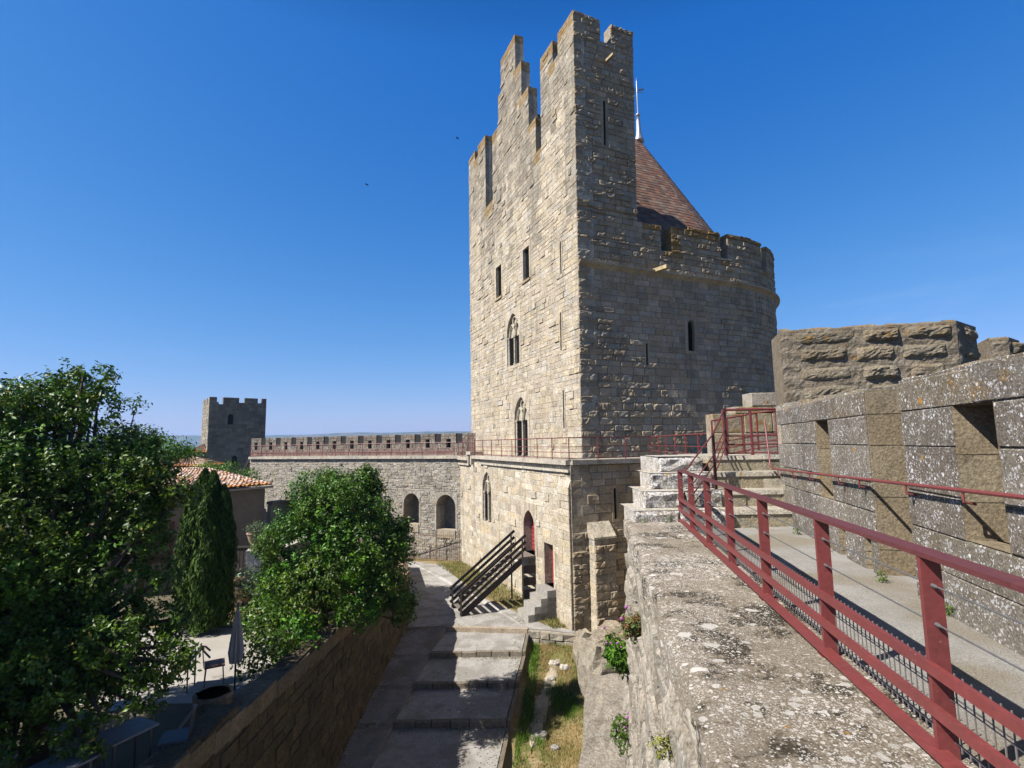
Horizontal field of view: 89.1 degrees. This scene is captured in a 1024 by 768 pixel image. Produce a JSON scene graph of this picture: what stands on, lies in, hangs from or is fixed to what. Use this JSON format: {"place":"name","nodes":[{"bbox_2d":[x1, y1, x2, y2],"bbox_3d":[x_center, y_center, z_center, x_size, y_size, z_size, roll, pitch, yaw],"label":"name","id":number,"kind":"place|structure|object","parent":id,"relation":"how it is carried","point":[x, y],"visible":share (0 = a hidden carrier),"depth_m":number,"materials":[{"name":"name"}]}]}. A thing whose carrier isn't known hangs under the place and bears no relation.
{"place":"outdoors","nodes":[
{"label":"outdoors","id":0,"kind":"place"},
{"bbox_2d":[44,711,102,763],"bbox_3d":[-7.306,6.024,8.691,0.600,0.740,0.600,-3,-7,19],"label":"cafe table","id":1,"kind":"object","parent":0,"point":[62,727],"visible":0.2,"depth_m":8.58,"materials":[{"name":"grey metal"}]},
{"bbox_2d":[73,627,302,704],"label":"terrace paving","id":2,"kind":"structure","parent":0,"point":[215,641],"depth_m":12.99,"materials":[{"name":"beige stone"}]},
{"bbox_2d":[154,650,200,694],"bbox_3d":[-7.647,6.599,11.847,0.800,0.740,0.600,0,-7,-11],"label":"cafe table","id":3,"kind":"object","parent":2,"relation":"on","point":[187,672],"visible":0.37,"depth_m":11.95,"materials":[{"name":"grey metal"}]},
{"bbox_2d":[202,645,224,687],"bbox_3d":[-7.031,6.589,12.229,0.503,0.880,0.541,3,-7,-30],"label":"cafe chair","id":4,"kind":"object","parent":2,"relation":"on","point":[214,663],"visible":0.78,"depth_m":12.15,"materials":[{"name":"grey metal"}]},
{"bbox_2d":[228,602,245,694],"bbox_3d":[-6.207,5.939,11.718,0.450,1.950,0.450,-1,-6,0],"label":"closed parasol","id":5,"kind":"object","parent":2,"relation":"on","point":[236,651],"visible":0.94,"depth_m":11.67,"materials":[{"name":"fabric"}]},
{"bbox_2d":[0,539,386,767],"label":"garden terrace","id":6,"kind":"structure","parent":0,"point":[172,716],"depth_m":9.97,"materials":[{"name":"grey stone"}]},
{"bbox_2d":[28,745,100,767],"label":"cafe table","id":7,"kind":"object","parent":6,"relation":"on","point":[71,763],"visible":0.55,"depth_m":7.43,"materials":[{"name":"grey metal"}]},
{"bbox_2d":[0,357,204,767],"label":"broadleaf tree","id":8,"kind":"object","parent":6,"relation":"on","point":[52,659],"visible":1,"depth_m":8.95,"materials":[{"name":"green plant"}]},
{"bbox_2d":[103,690,135,731],"bbox_3d":[-7.517,6.193,10.017,0.543,0.882,0.505,1,-7,-20],"label":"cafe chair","id":9,"kind":"object","parent":6,"relation":"on","point":[119,703],"visible":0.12,"depth_m":9.97,"materials":[{"name":"grey metal"}]},
{"bbox_2d":[95,716,158,767],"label":"cafe table","id":10,"kind":"object","parent":6,"relation":"on","point":[128,730],"visible":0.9,"depth_m":8.38,"materials":[{"name":"grey metal"}]},
{"bbox_2d":[78,422,203,616],"bbox_3d":[-13.735,4.867,18.684,4.905,6.972,3.194,-1,-6,0],"label":"broadleaf tree","id":11,"kind":"object","parent":6,"relation":"on","point":[180,450],"visible":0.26,"depth_m":18.74,"materials":[{"name":"green plant"}]},
{"bbox_2d":[60,467,273,598],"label":"tiled house","id":12,"kind":"structure","parent":6,"relation":"on","point":[248,505],"depth_m":26.47,"materials":[{"name":"paint"}]},
{"bbox_2d":[157,704,197,750],"bbox_3d":[-5.621,5.938,8.762,0.505,0.882,0.543,1,-7,-20],"label":"cafe chair","id":13,"kind":"object","parent":6,"relation":"on","point":[176,736],"visible":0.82,"depth_m":8.72,"materials":[{"name":"grey metal"}]},
{"bbox_2d":[170,467,238,634],"bbox_3d":[-9.844,5.314,16.660,2.045,5.283,1.587,-1,-6,0],"label":"cypress tree","id":14,"kind":"object","parent":6,"relation":"on","point":[209,535],"visible":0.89,"depth_m":16.30,"materials":[{"name":"green plant"}]},
{"bbox_2d":[192,684,233,719],"bbox_3d":[-5.901,6.376,10.259,0.720,0.560,0.720,-1,-6,0],"label":"stone planter","id":15,"kind":"object","parent":6,"relation":"on","point":[205,699],"visible":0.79,"depth_m":10.16,"materials":[{"name":"grey stone"}]},
{"bbox_2d":[192,459,261,487],"bbox_3d":[-20.742,8.487,37.252,4.958,6.186,3.190,-1,-6,0],"label":"shrub","id":16,"kind":"object","parent":6,"relation":"on","point":[223,466],"visible":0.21,"depth_m":37.71,"materials":[{"name":"green plant"}]},
{"bbox_2d":[245,548,263,597],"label":"stone pillar","id":17,"kind":"structure","parent":6,"relation":"on","point":[249,556],"depth_m":21.24,"materials":[{"name":"grey stone"}]},
{"bbox_2d":[234,546,252,570],"bbox_3d":[-11.802,7.282,21.720,1.970,0.980,0.100,-1,-6,0],"label":"wooden balustrade","id":18,"kind":"object","parent":17,"relation":"attached to","point":[240,559],"visible":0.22,"depth_m":21.73,"materials":[{"name":"wood"}]},
{"bbox_2d":[246,520,266,544],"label":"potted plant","id":19,"kind":"object","parent":17,"relation":"on","point":[251,534],"visible":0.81,"depth_m":21.42,"materials":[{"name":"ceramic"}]},
{"bbox_2d":[221,591,325,681],"bbox_3d":[-6.370,6.702,14.147,2.518,1.722,4.268,2,-7,-26],"label":"shrub","id":20,"kind":"object","parent":6,"relation":"on","point":[275,631],"visible":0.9,"depth_m":13.81,"materials":[{"name":"green plant"}]},
{"bbox_2d":[267,498,298,539],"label":"garden wall","id":21,"kind":"structure","parent":6,"relation":"on","point":[282,504],"depth_m":27.79,"materials":[{"name":"paint"}]},
{"bbox_2d":[264,536,319,594],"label":"stair wall","id":22,"kind":"structure","parent":6,"relation":"on","point":[299,545],"depth_m":22.87,"materials":[{"name":"stone"}]},
{"bbox_2d":[281,465,370,538],"bbox_3d":[-10.127,7.256,28.564,5.352,5.557,3.926,-1,-6,0],"label":"shrub","id":23,"kind":"object","parent":6,"relation":"on","point":[294,495],"visible":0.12,"depth_m":28.39,"materials":[{"name":"green plant"}]},
{"bbox_2d":[249,461,420,634],"bbox_3d":[-5.479,5.140,16.308,4.947,5.382,3.839,2,-7,-27],"label":"broadleaf tree","id":24,"kind":"object","parent":6,"relation":"on","point":[338,563],"visible":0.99,"depth_m":15.74,"materials":[{"name":"green plant"}]},
{"bbox_2d":[10,431,470,450],"bbox_3d":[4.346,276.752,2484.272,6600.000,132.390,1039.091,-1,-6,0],"label":"hills","id":25,"kind":"structure","parent":0,"point":[195,439],"depth_m":2433.39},
{"bbox_2d":[150,589,366,627],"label":"garden lawn","id":26,"kind":"structure","parent":0,"point":[230,625],"depth_m":18.56,"materials":[{"name":"green plant"}]},
{"bbox_2d":[233,569,255,605],"bbox_3d":[-10.234,7.772,19.841,0.991,1.356,0.981,5,-9,-44],"label":"clay urn","id":27,"kind":"object","parent":26,"relation":"on","point":[237,588],"visible":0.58,"depth_m":19.62,"materials":[{"name":"ceramic"}]},
{"bbox_2d":[236,559,265,604],"bbox_3d":[-9.850,7.518,19.632,1.148,1.739,1.199,-1,-6,0],"label":"shrub","id":28,"kind":"object","parent":26,"relation":"on","point":[250,574],"visible":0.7,"depth_m":19.48,"materials":[{"name":"green plant"}]},
{"bbox_2d":[231,585,270,623],"bbox_3d":[-8.746,7.481,17.460,1.680,1.449,1.547,-1,-6,0],"label":"shrub","id":29,"kind":"object","parent":26,"relation":"on","point":[240,595],"visible":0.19,"depth_m":17.27,"materials":[{"name":"green plant"}]},
{"bbox_2d":[252,551,288,588],"bbox_3d":[-9.203,7.460,20.562,2.006,2.275,1.482,-1,-6,0],"label":"shrub","id":30,"kind":"object","parent":26,"relation":"on","point":[265,568],"visible":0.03,"depth_m":20.39,"materials":[{"name":"green plant"}]},
{"bbox_2d":[336,626,446,767],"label":"ramp path","id":31,"kind":"structure","parent":0,"point":[411,670],"depth_m":18.59,"materials":[{"name":"grey stone"}]},
{"bbox_2d":[407,558,568,628],"bbox_3d":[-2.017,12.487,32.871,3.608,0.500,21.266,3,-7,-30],"label":"grass verge","id":32,"kind":"object","parent":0,"point":[432,561],"depth_m":30.75,"materials":[{"name":"green plant"}]},
{"bbox_2d":[248,433,475,560],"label":"rampart wall","id":33,"kind":"structure","parent":32,"relation":"on","point":[424,489],"depth_m":43.18,"materials":[{"name":"stone"}]},
{"bbox_2d":[242,459,249,476],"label":"wooden steps","id":34,"kind":"structure","parent":33,"relation":"attached to","point":[247,463],"depth_m":50.15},
{"bbox_2d":[250,442,454,456],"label":"rampart railing","id":35,"kind":"object","parent":33,"relation":"on","point":[342,453],"visible":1,"depth_m":44.95,"materials":[{"name":"red metal"}]},
{"bbox_2d":[408,529,459,561],"bbox_3d":[-6.706,12.400,40.173,5.603,2.400,0.072,-2,-7,12],"label":"iron fence","id":36,"kind":"object","parent":32,"relation":"on","point":[436,558],"visible":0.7,"depth_m":39.84,"materials":[{"name":"black metal"}]},
{"bbox_2d":[518,583,556,622],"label":"door steps","id":37,"kind":"structure","parent":32,"relation":"on","point":[540,603],"depth_m":25.09,"materials":[{"name":"stone"}]},
{"bbox_2d":[457,10,779,631],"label":"stone tower","id":38,"kind":"structure","parent":32,"relation":"on","point":[619,287],"depth_m":29.55,"materials":[{"name":"stone"}]},
{"bbox_2d":[458,436,474,456],"bbox_3d":[-3.453,4.683,38.974,0.079,1.563,4.059,2,-7,-22],"label":"stepped railing","id":39,"kind":"object","parent":38,"relation":"on","point":[462,448],"visible":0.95,"depth_m":38.58,"materials":[{"name":"red metal"}]},
{"bbox_2d":[481,467,492,527],"bbox_3d":[-1.562,7.502,34.738,0.265,3.750,2.260,2,-7,-22],"label":"window","id":40,"kind":"structure","parent":38,"relation":"in","point":[486,473],"depth_m":35.14,"materials":[{"name":"stone"}]},
{"bbox_2d":[495,260,502,302],"bbox_3d":[-0.877,-7.509,38.090,0.225,2.790,1.577,2,-7,-22],"label":"window","id":41,"kind":"structure","parent":38,"relation":"in","point":[498,267],"depth_m":38.49,"materials":[{"name":"stone"}]},
{"bbox_2d":[505,304,521,370],"bbox_3d":[0.176,-3.076,35.250,0.265,4.070,2.759,2,-7,-22],"label":"window","id":42,"kind":"structure","parent":38,"relation":"in","point":[513,356],"depth_m":35.61,"materials":[{"name":"stone"}]},
{"bbox_2d":[512,390,529,455],"bbox_3d":[0.692,2.575,33.572,0.265,4.091,2.742,2,-7,-22],"label":"window","id":43,"kind":"structure","parent":38,"relation":"in","point":[520,401],"depth_m":33.94,"materials":[{"name":"stone"}]},
{"bbox_2d":[521,240,530,285],"bbox_3d":[1.000,-7.770,33.545,0.225,2.550,1.442,2,-7,-22],"label":"window","id":44,"kind":"structure","parent":38,"relation":"in","point":[525,250],"depth_m":33.88,"materials":[{"name":"stone"}]},
{"bbox_2d":[521,502,537,556],"bbox_3d":[1.155,7.855,28.354,1.266,2.650,1.915,-1,-6,0],"label":"doorway","id":45,"kind":"structure","parent":38,"relation":"in","point":[528,511],"depth_m":29.00,"materials":[{"name":"stone"}]},
{"bbox_2d":[542,536,556,589],"bbox_3d":[2.095,8.901,26.037,1.063,2.300,1.374,-1,-6,0],"label":"doorway","id":46,"kind":"structure","parent":38,"relation":"in","point":[548,545],"depth_m":26.50,"materials":[{"name":"stone"}]},
{"bbox_2d":[474,433,705,459],"bbox_3d":[3.838,3.364,27.481,4.738,1.074,23.074,2,-7,-23],"label":"terrace railing","id":47,"kind":"object","parent":38,"relation":"on","point":[651,450],"visible":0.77,"depth_m":25.05,"materials":[{"name":"red metal"}]},
{"bbox_2d":[684,315,698,354],"bbox_3d":[10.239,-2.791,29.913,1.033,2.250,0.240,2,-7,-23],"label":"window","id":48,"kind":"structure","parent":38,"relation":"in","point":[690,322],"depth_m":29.94,"materials":[{"name":"stone"}]},
{"bbox_2d":[408,562,574,632],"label":"gravel path","id":49,"kind":"structure","parent":0,"point":[434,583],"depth_m":26.95,"materials":[{"name":"beige gravel"}]},
{"bbox_2d":[449,530,535,616],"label":"wooden staircase","id":50,"kind":"structure","parent":49,"relation":"on","point":[471,587],"depth_m":27.10,"materials":[{"name":"brown wood"}]},
{"bbox_2d":[0,0,1023,435],"label":"sky","id":51,"kind":"structure","parent":0,"point":[188,209],"materials":[{"name":"blue"}]},
{"bbox_2d":[504,642,584,767],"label":"grass bank","id":52,"kind":"structure","parent":0,"point":[511,750],"depth_m":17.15,"materials":[{"name":"plant"}]},
{"bbox_2d":[535,730,546,739],"bbox_3d":[0.928,11.295,16.738,0.429,0.262,0.339,-1,-6,0],"label":"loose stone","id":53,"kind":"object","parent":52,"relation":"on","point":[541,733],"visible":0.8,"depth_m":16.65,"materials":[{"name":"grey stone"}]},
{"bbox_2d":[528,659,560,749],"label":"worn footpath","id":54,"kind":"structure","parent":52,"relation":"on","point":[543,703],"depth_m":18.45,"materials":[{"name":"beige soil"}]},
{"bbox_2d":[548,676,554,680],"bbox_3d":[1.528,11.464,20.237,0.303,0.196,0.237,-1,-6,0],"label":"loose stone","id":55,"kind":"object","parent":52,"relation":"on","point":[551,678],"visible":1,"depth_m":20.15,"materials":[{"name":"beige stone"}]},
{"bbox_2d":[528,629,577,645],"bbox_3d":[1.860,11.661,23.396,2.253,1.030,0.540,-3,-7,17],"label":"landing edge","id":56,"kind":"object","parent":52,"relation":"on","point":[547,636],"visible":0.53,"depth_m":23.26,"materials":[{"name":"stone"}]},
{"bbox_2d":[548,660,558,665],"bbox_3d":[1.723,11.527,21.440,0.449,0.292,0.375,-1,-6,0],"label":"loose stone","id":57,"kind":"object","parent":52,"relation":"on","point":[553,662],"visible":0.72,"depth_m":21.33,"materials":[{"name":"beige stone"}]},
{"bbox_2d":[551,744,559,750],"bbox_3d":[1.329,11.214,16.038,0.269,0.173,0.215,-3,-7,17],"label":"loose stone","id":58,"kind":"object","parent":52,"relation":"on","point":[554,747],"visible":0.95,"depth_m":15.98,"materials":[{"name":"grey stone"}]},
{"bbox_2d":[560,664,569,670],"bbox_3d":[2.135,11.477,21.044,0.416,0.265,0.335,-1,-6,0],"label":"loose stone","id":59,"kind":"object","parent":52,"relation":"on","point":[564,667],"visible":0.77,"depth_m":20.93,"materials":[{"name":"beige stone"}]},
{"bbox_2d":[573,628,603,667],"bbox_3d":[3.251,10.935,21.092,1.516,1.907,1.824,-1,-6,0],"label":"fallen block","id":60,"kind":"object","parent":52,"relation":"on","point":[595,636],"depth_m":20.93,"materials":[{"name":"stone"}]},
{"bbox_2d":[577,640,625,697],"bbox_3d":[3.162,10.131,18.328,1.508,2.076,2.064,0,-7,-12],"label":"fallen block","id":61,"kind":"object","parent":52,"relation":"on","point":[592,660],"depth_m":17.91,"materials":[{"name":"stone"}]},
{"bbox_2d":[578,673,626,767],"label":"stone ledge","id":62,"kind":"object","parent":52,"relation":"on","point":[603,700],"visible":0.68,"depth_m":14.15,"materials":[{"name":"beige stone"}]},
{"bbox_2d":[598,620,626,642],"bbox_3d":[4.621,10.497,21.279,2.223,1.304,2.178,-1,-6,0],"label":"fallen block","id":63,"kind":"object","parent":52,"relation":"on","point":[610,625],"depth_m":21.29,"materials":[{"name":"stone"}]},
{"bbox_2d":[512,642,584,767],"bbox_3d":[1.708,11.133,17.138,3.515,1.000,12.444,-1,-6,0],"label":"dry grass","id":64,"kind":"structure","parent":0,"point":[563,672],"depth_m":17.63,"materials":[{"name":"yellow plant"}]},
{"bbox_3d":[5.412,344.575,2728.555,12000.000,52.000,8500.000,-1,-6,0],"label":"ground","id":65,"kind":"structure","parent":0,"visible":0},
{"bbox_2d":[160,455,224,466],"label":"house","id":66,"kind":"structure","parent":65,"relation":"on","point":[191,462],"depth_m":45.43,"materials":[{"name":"tile"}]},
{"bbox_2d":[194,447,211,458],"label":"shrub","id":67,"kind":"object","parent":65,"relation":"on","point":[198,453],"visible":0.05,"depth_m":51.67,"materials":[{"name":"green plant"}]},
{"bbox_2d":[191,462,230,471],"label":"shrub","id":68,"kind":"object","parent":65,"relation":"on","point":[210,464],"visible":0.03,"depth_m":43.55,"materials":[{"name":"green plant"}]},
{"bbox_2d":[201,397,266,487],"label":"square tower","id":69,"kind":"structure","parent":65,"relation":"on","point":[231,428],"depth_m":63.53,"materials":[{"name":"stone"}]},
{"bbox_2d":[193,444,206,457],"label":"house","id":70,"kind":"structure","parent":69,"relation":"attached to","point":[202,447],"depth_m":61.98,"materials":[{"name":"paint"}]},
{"bbox_2d":[227,414,233,424],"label":"window","id":71,"kind":"structure","parent":69,"relation":"in","point":[230,418],"depth_m":63.41,"materials":[{"name":"stone"}]},
{"bbox_2d":[230,455,237,465],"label":"doorway","id":72,"kind":"structure","parent":69,"relation":"in","point":[233,457],"depth_m":63.27,"materials":[{"name":"stone"}]},
{"bbox_2d":[137,557,409,767],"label":"retaining wall","id":73,"kind":"structure","parent":65,"relation":"on","point":[303,707],"depth_m":12.67,"materials":[{"name":"stone"}]},
{"bbox_2d":[371,626,528,767],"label":"path steps","id":74,"kind":"structure","parent":65,"relation":"on","point":[415,754],"depth_m":18.10,"materials":[{"name":"stone"}]},
{"bbox_2d":[337,614,529,767],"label":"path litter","id":75,"kind":"object","parent":74,"relation":"on","point":[378,686],"visible":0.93,"depth_m":18.65,"materials":[{"name":"grey stone"}]},
{"bbox_2d":[763,478,781,487],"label":"stone block","id":76,"kind":"structure","parent":65,"relation":"on","point":[772,483],"depth_m":11.23,"materials":[{"name":"stone"}]},
{"bbox_2d":[705,392,778,453],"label":"lichen wall","id":77,"kind":"structure","parent":76,"relation":"on","point":[758,400],"depth_m":15.16,"materials":[{"name":"stone"}]},
{"bbox_2d":[771,320,980,405],"bbox_3d":[9.034,0.440,12.657,4.738,3.690,1.496,-2,-7,11],"label":"merlon","id":78,"kind":"object","parent":76,"relation":"on","point":[812,363],"visible":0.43,"depth_m":12.36,"materials":[{"name":"stone"}]},
{"bbox_2d":[977,336,1023,359],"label":"merlon","id":79,"kind":"object","parent":76,"relation":"on","point":[994,347],"visible":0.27,"depth_m":14.05,"materials":[{"name":"stone"}]},
{"bbox_2d":[623,519,983,767],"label":"rampart","id":80,"kind":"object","parent":65,"relation":"on","point":[728,667],"visible":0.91,"depth_m":3.79,"materials":[{"name":"stone"}]},
{"bbox_2d":[601,626,629,679],"bbox_3d":[2.142,5.182,10.071,0.880,0.910,0.980,-1,-6,0],"label":"wall plant","id":81,"kind":"object","parent":80,"relation":"attached to","point":[614,652],"depth_m":9.91,"materials":[{"name":"green plant"}]},
{"bbox_2d":[608,711,631,757],"bbox_3d":[2.032,6.273,9.399,0.576,0.720,0.762,-1,-6,0],"label":"wall plant","id":82,"kind":"object","parent":80,"relation":"attached to","point":[623,726],"depth_m":9.32,"materials":[{"name":"green plant"}]},
{"bbox_2d":[616,606,640,644],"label":"wall plant","id":83,"kind":"object","parent":80,"relation":"attached to","point":[632,628],"depth_m":7.58,"materials":[{"name":"green plant"}]},
{"bbox_2d":[647,728,673,762],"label":"wall plant","id":84,"kind":"object","parent":80,"relation":"attached to","point":[659,740],"depth_m":4.29,"materials":[{"name":"yellow plant"}]},
{"bbox_2d":[622,455,725,527],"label":"stepped side wall","id":85,"kind":"structure","parent":80,"relation":"on","point":[655,495],"depth_m":11.02,"materials":[{"name":"stone"}]},
{"bbox_2d":[678,453,791,527],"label":"stone steps","id":86,"kind":"structure","parent":80,"relation":"on","point":[749,472],"depth_m":11.29,"materials":[{"name":"beige stone"}]},
{"bbox_2d":[685,408,727,502],"bbox_3d":[4.287,1.568,11.204,0.225,2.171,2.178,-7,-9,43],"label":"stair railing","id":87,"kind":"object","parent":86,"relation":"on","point":[725,442],"visible":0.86,"depth_m":11.15,"materials":[{"name":"red metal"}]},
{"bbox_2d":[721,408,778,455],"bbox_3d":[5.583,1.111,12.142,1.321,1.088,0.065,-1,-6,0],"label":"landing railing","id":88,"kind":"object","parent":86,"relation":"on","point":[751,435],"visible":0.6,"depth_m":12.12,"materials":[{"name":"red metal"}]},
{"bbox_2d":[677,470,1023,767],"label":"railing","id":89,"kind":"object","parent":80,"relation":"on","point":[942,746],"visible":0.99,"depth_m":3.04,"materials":[{"name":"red metal"}]},
{"bbox_2d":[699,526,1023,767],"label":"walkway","id":90,"kind":"structure","parent":80,"relation":"on","point":[996,679],"depth_m":4.65,"materials":[{"name":"beige concrete"}]},
{"bbox_2d":[874,568,887,582],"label":"wall plant","id":91,"kind":"object","parent":90,"relation":"on","point":[884,578],"depth_m":6.18,"materials":[{"name":"green plant"}]},
{"bbox_2d":[776,352,1023,656],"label":"parapet wall","id":92,"kind":"structure","parent":80,"relation":"on","point":[960,426],"depth_m":5.24,"materials":[{"name":"stone"}]},
{"bbox_2d":[764,420,1023,505],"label":"wall handrail","id":93,"kind":"object","parent":92,"relation":"attached to","point":[987,493],"depth_m":5.50,"materials":[{"name":"red metal"}]},
{"bbox_2d":[945,602,953,616],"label":"wall plant","id":94,"kind":"object","parent":92,"relation":"attached to","point":[946,605],"depth_m":4.99,"materials":[{"name":"green plant"}]}
]}

